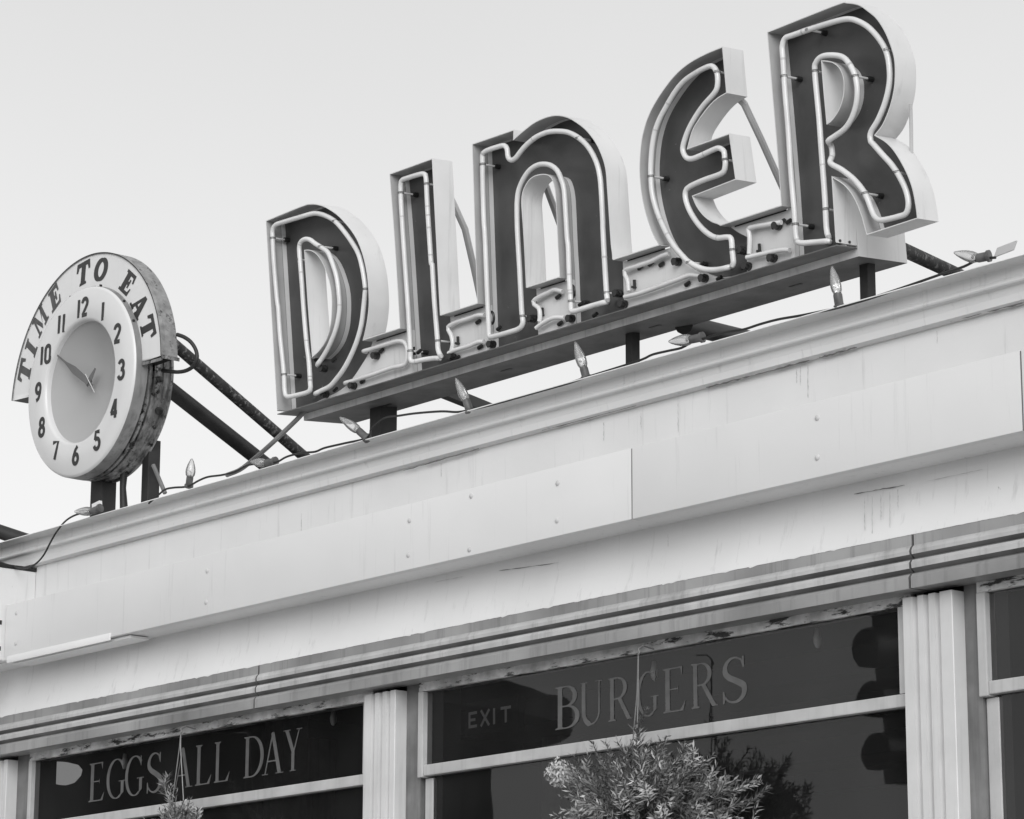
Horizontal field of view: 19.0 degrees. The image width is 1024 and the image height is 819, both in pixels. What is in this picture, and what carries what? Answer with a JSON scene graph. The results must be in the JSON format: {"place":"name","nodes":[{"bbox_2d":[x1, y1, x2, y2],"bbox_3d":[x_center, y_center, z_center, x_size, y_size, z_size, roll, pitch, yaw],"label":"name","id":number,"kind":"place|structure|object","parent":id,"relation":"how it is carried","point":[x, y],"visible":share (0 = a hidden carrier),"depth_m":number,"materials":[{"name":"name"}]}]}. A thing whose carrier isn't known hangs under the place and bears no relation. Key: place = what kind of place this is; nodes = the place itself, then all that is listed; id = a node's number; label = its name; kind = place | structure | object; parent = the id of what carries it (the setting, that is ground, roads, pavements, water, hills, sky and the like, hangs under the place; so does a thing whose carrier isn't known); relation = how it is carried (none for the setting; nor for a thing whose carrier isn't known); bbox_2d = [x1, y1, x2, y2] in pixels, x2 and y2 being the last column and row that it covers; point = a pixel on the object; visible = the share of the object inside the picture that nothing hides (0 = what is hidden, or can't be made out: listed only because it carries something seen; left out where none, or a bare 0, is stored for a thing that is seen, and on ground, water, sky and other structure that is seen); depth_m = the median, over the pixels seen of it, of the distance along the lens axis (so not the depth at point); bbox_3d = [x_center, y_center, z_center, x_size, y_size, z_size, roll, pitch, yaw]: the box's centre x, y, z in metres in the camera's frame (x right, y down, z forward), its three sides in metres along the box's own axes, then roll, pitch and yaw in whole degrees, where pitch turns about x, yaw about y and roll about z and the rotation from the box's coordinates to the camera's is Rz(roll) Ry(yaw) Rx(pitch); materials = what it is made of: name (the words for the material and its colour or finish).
{"place":"outdoors","nodes":[
{"label":"outdoors","id":0,"kind":"place"},
{"bbox_2d":[0,0,1023,541],"label":"sky","id":1,"kind":"structure","parent":0,"point":[165,135],"materials":[{"name":"white"}]},
{"label":"ground","id":2,"kind":"structure","parent":0,"visible":0},
{"bbox_2d":[0,254,1023,818],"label":"diner building","id":3,"kind":"structure","parent":2,"relation":"on","point":[724,526],"depth_m":9.49,"materials":[{"name":"white paint"}]},
{"bbox_2d":[0,524,27,540],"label":"rooftop brace","id":4,"kind":"object","parent":3,"relation":"on","point":[7,533],"visible":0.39,"depth_m":12.61,"materials":[{"name":"grey metal"}]},
{"bbox_2d":[56,762,81,784],"bbox_3d":[-1.991,1.389,13.468,0.209,0.547,0.209,12,-18,-39],"label":"globe lamp","id":5,"kind":"object","parent":3,"relation":"hanging from","point":[67,773],"visible":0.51,"depth_m":13.35,"materials":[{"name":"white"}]},
{"bbox_2d":[123,747,127,768],"bbox_3d":[-1.408,1.216,11.141,0.023,0.190,0.023,12,-18,-39],"label":"hanging bulb","id":6,"kind":"object","parent":3,"relation":"hanging from","point":[125,760],"visible":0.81,"depth_m":11.12,"materials":[{"name":"grey glass"}]},
{"bbox_2d":[11,252,309,516],"bbox_3d":[-1.238,-0.068,11.259,1.222,1.011,0.902,2,-14,-7],"label":"rooftop clock","id":7,"kind":"object","parent":3,"relation":"on","point":[95,386],"visible":0.99,"depth_m":11.18,"materials":[{"name":"white metal"}]},
{"bbox_2d":[143,725,202,818],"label":"hanging plant","id":8,"kind":"object","parent":3,"relation":"hanging from","point":[175,813],"visible":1,"depth_m":10.36,"materials":[{"name":"grey plant"}]},
{"bbox_2d":[16,690,384,818],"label":"window","id":9,"kind":"structure","parent":3,"relation":"in","point":[36,779],"depth_m":10.64,"materials":[{"name":"glass"}]},
{"bbox_2d":[330,711,336,725],"bbox_3d":[-0.595,0.962,10.213,0.023,0.190,0.023,12,-18,-39],"label":"hanging bulb","id":10,"kind":"object","parent":3,"relation":"hanging from","point":[333,718],"visible":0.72,"depth_m":10.19,"materials":[{"name":"grey glass"}]},
{"bbox_2d":[465,695,524,736],"bbox_3d":[-0.068,1.188,11.846,0.038,0.130,0.320,12,-18,-39],"label":"exit sign","id":11,"kind":"object","parent":3,"relation":"attached to","point":[495,716],"visible":1,"depth_m":11.82,"materials":[{"name":"grey"}]},
{"bbox_2d":[0,241,1016,568],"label":"light string","id":12,"kind":"object","parent":3,"relation":"attached to","point":[584,371],"visible":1,"depth_m":9.11,"materials":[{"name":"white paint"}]},
{"bbox_2d":[225,2,963,476],"bbox_3d":[0.353,-0.390,9.598,0.940,0.859,3.203,12,-18,-39],"label":"diner sign","id":13,"kind":"object","parent":3,"relation":"on","point":[855,186],"visible":1,"depth_m":9.13,"materials":[{"name":"white metal"}]},
{"bbox_2d":[650,654,657,679],"bbox_3d":[0.419,0.707,9.039,0.023,0.190,0.023,12,-18,-39],"label":"hanging bulb","id":14,"kind":"object","parent":3,"relation":"hanging from","point":[654,667],"visible":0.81,"depth_m":9.02,"materials":[{"name":"grey glass"}]},
{"bbox_2d":[544,645,772,818],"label":"hanging plant","id":15,"kind":"object","parent":3,"relation":"hanging from","point":[633,793],"visible":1,"depth_m":8.48,"materials":[{"name":"grey plant"}]},
{"bbox_2d":[406,593,923,818],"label":"window","id":16,"kind":"structure","parent":3,"relation":"in","point":[434,766],"depth_m":9.06,"materials":[{"name":"glass"}]},
{"bbox_2d":[813,626,820,647],"bbox_3d":[0.852,0.573,8.545,0.023,0.190,0.023,12,-18,-39],"label":"hanging bulb","id":17,"kind":"object","parent":3,"relation":"hanging from","point":[817,639],"visible":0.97,"depth_m":8.52,"materials":[{"name":"grey glass"}]},
{"bbox_2d":[964,574,1023,818],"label":"window","id":18,"kind":"structure","parent":3,"relation":"in","point":[993,609],"depth_m":7.86,"materials":[{"name":"paint"}]}
]}

